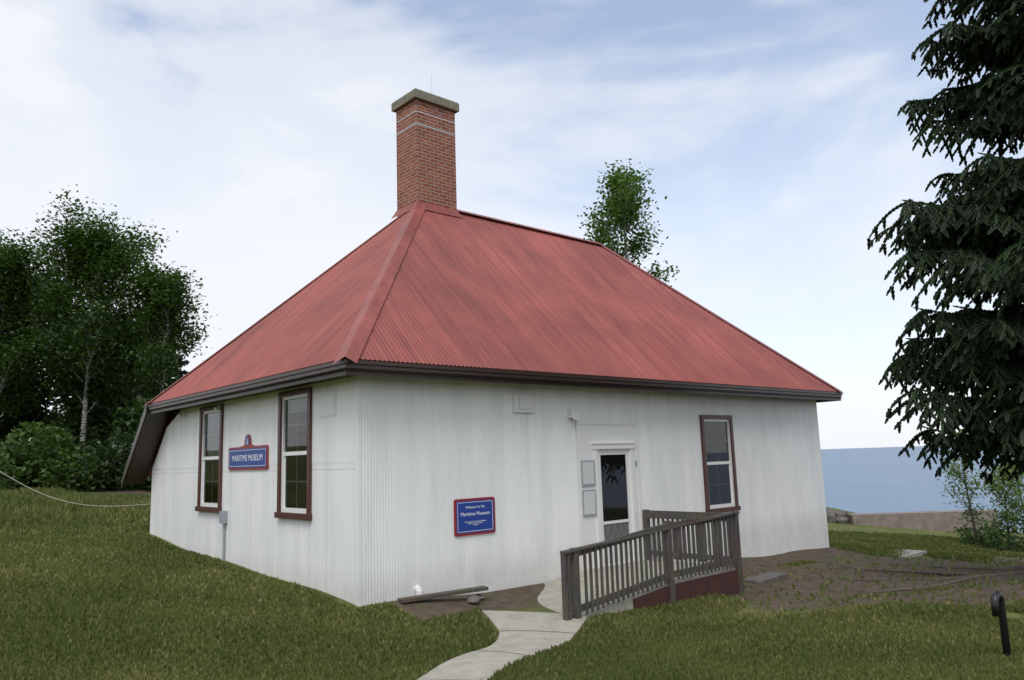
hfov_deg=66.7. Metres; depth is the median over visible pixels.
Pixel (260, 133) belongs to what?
sky
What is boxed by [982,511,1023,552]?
bush
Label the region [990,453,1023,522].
sapling
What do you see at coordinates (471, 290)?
roof front
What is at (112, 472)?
bush
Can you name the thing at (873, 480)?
lake
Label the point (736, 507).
window casing
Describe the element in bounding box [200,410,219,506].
sash window
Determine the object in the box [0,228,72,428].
birch
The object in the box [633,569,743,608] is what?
ramp skirt
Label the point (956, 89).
spruce
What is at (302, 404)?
blind window
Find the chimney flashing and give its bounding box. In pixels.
[391,201,462,218]
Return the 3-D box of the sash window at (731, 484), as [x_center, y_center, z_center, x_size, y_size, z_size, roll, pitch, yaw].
[4.349,2.599,16.429,0.970,1.845,0.064,6,-12,-41]
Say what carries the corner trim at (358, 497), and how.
attached to the wall at (260, 538)
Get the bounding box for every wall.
[150,376,355,604]
[360,376,828,605]
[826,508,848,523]
[846,509,999,532]
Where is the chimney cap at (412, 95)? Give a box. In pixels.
[391,88,458,113]
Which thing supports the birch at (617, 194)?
on the ground at (523, 598)
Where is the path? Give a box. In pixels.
[417,610,589,679]
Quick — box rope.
[0,471,146,505]
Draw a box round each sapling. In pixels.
[926,429,994,544]
[969,464,1023,550]
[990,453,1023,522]
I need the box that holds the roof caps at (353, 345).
[146,208,844,404]
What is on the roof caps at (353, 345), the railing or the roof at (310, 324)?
the roof at (310, 324)
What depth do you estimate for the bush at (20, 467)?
27.38 m
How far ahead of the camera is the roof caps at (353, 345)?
13.29 m
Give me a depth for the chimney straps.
17.06 m
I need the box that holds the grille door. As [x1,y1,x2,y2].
[604,522,628,540]
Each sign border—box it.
[228,434,268,469]
[453,497,495,536]
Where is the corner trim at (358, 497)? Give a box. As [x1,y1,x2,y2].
[356,375,360,606]
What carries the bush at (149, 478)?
on the ground at (523, 598)
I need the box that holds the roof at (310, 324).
[148,211,408,403]
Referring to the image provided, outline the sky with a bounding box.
[0,0,1023,448]
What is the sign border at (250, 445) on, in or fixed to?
attached to the wall at (260, 538)
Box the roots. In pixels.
[826,563,1023,592]
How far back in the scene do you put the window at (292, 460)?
12.70 m
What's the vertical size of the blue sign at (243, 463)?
0.545 m
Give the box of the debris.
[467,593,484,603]
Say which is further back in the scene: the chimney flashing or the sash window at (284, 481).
the chimney flashing
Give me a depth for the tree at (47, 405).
43.30 m
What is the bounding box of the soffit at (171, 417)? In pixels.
[148,375,355,475]
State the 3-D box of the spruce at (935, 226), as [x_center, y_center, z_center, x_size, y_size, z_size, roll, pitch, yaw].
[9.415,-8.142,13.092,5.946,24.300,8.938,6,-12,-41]
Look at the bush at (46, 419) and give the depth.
35.27 m
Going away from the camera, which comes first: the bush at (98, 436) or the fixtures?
the fixtures
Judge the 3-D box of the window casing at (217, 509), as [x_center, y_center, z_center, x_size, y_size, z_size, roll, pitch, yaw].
[-5.727,2.244,14.762,0.105,1.990,1.160,6,-12,-41]
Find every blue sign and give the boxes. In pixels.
[229,436,266,467]
[456,499,493,533]
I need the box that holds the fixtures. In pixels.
[177,390,636,594]
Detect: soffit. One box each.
[121,404,169,486]
[148,375,355,475]
[150,369,841,411]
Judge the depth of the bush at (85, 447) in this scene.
32.18 m
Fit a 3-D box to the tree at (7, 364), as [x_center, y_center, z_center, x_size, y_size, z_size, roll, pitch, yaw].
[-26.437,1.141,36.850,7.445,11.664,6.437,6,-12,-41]
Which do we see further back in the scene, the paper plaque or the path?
the paper plaque
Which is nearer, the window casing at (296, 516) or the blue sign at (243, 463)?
the window casing at (296, 516)
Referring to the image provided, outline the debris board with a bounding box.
[397,586,487,602]
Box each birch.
[0,184,177,459]
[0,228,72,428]
[93,254,220,412]
[577,157,679,286]
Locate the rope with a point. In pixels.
(66, 501)
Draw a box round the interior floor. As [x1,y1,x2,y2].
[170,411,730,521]
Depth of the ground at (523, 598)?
13.24 m
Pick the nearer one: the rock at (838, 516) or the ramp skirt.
the ramp skirt
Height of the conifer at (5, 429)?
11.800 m
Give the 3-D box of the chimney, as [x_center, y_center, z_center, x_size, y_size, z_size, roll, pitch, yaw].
[-1.883,-3.460,17.168,1.050,3.360,0.770,6,-12,-41]
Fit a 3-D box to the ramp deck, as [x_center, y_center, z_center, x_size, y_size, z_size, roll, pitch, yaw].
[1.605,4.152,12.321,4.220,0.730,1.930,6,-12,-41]
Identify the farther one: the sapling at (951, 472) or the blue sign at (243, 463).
the sapling at (951, 472)
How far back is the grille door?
14.03 m
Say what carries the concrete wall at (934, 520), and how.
on the ground at (523, 598)
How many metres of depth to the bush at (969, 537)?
23.45 m
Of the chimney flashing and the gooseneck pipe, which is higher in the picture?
the chimney flashing
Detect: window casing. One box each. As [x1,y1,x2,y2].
[195,404,223,512]
[274,387,311,519]
[699,415,740,512]
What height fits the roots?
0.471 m
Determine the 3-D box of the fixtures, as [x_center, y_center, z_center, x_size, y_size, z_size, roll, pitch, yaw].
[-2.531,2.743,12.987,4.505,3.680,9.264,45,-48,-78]
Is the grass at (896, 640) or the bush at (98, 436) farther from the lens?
the bush at (98, 436)
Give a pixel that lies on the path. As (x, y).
(531, 639)
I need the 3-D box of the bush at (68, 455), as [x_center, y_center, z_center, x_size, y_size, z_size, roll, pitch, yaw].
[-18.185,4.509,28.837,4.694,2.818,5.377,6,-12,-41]
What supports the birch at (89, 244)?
on the ground at (523, 598)
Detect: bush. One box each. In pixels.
[0,397,124,449]
[0,421,94,491]
[0,424,101,491]
[18,440,138,489]
[40,401,141,467]
[71,395,154,491]
[146,476,151,491]
[945,518,1023,548]
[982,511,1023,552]
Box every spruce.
[867,0,1023,484]
[952,1,1023,451]
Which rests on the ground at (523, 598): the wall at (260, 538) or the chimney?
the wall at (260, 538)
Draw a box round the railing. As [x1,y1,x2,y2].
[560,509,743,620]
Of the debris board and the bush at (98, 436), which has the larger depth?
the bush at (98, 436)
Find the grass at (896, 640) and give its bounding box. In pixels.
[0,486,1023,679]
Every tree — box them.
[0,276,48,426]
[3,268,82,443]
[53,304,165,445]
[76,306,185,443]
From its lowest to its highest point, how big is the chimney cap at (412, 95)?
0.220 m
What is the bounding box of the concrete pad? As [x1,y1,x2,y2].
[895,549,926,557]
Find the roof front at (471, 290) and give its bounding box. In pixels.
[346,210,838,391]
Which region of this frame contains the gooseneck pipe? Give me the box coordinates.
[991,591,1010,655]
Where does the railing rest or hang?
on the ramp deck
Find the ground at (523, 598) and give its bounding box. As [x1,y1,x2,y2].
[2,489,1023,676]
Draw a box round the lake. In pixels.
[821,446,1023,531]
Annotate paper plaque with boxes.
[582,462,595,514]
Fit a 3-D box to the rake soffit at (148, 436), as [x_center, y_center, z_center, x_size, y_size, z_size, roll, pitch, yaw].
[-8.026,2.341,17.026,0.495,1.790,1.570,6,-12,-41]
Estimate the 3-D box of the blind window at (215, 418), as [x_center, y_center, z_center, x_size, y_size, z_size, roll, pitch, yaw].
[-5.657,1.806,14.904,0.001,0.817,0.850,6,-12,-41]
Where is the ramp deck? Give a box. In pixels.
[537,560,735,616]
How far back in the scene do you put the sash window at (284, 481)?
12.41 m
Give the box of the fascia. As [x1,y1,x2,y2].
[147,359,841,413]
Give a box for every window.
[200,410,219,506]
[205,412,230,502]
[208,413,219,455]
[281,393,306,513]
[287,397,306,507]
[289,398,306,413]
[704,419,734,508]
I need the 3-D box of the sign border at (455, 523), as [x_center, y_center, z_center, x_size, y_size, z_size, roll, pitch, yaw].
[-0.570,2.709,11.956,0.800,0.550,0.020,6,-12,-41]
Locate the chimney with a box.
[396,99,456,216]
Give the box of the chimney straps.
[396,75,455,135]
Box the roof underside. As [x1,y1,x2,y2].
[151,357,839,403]
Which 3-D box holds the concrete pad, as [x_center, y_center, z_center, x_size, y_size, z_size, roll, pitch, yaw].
[9.583,5.327,19.120,1.300,0.200,0.700,6,-12,-41]
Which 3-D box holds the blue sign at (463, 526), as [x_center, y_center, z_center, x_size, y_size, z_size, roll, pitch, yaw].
[-0.562,2.707,11.947,0.730,0.480,0.004,6,-12,-41]
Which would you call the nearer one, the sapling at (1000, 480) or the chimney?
the chimney
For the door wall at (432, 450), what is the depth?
12.74 m
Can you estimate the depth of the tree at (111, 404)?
38.42 m

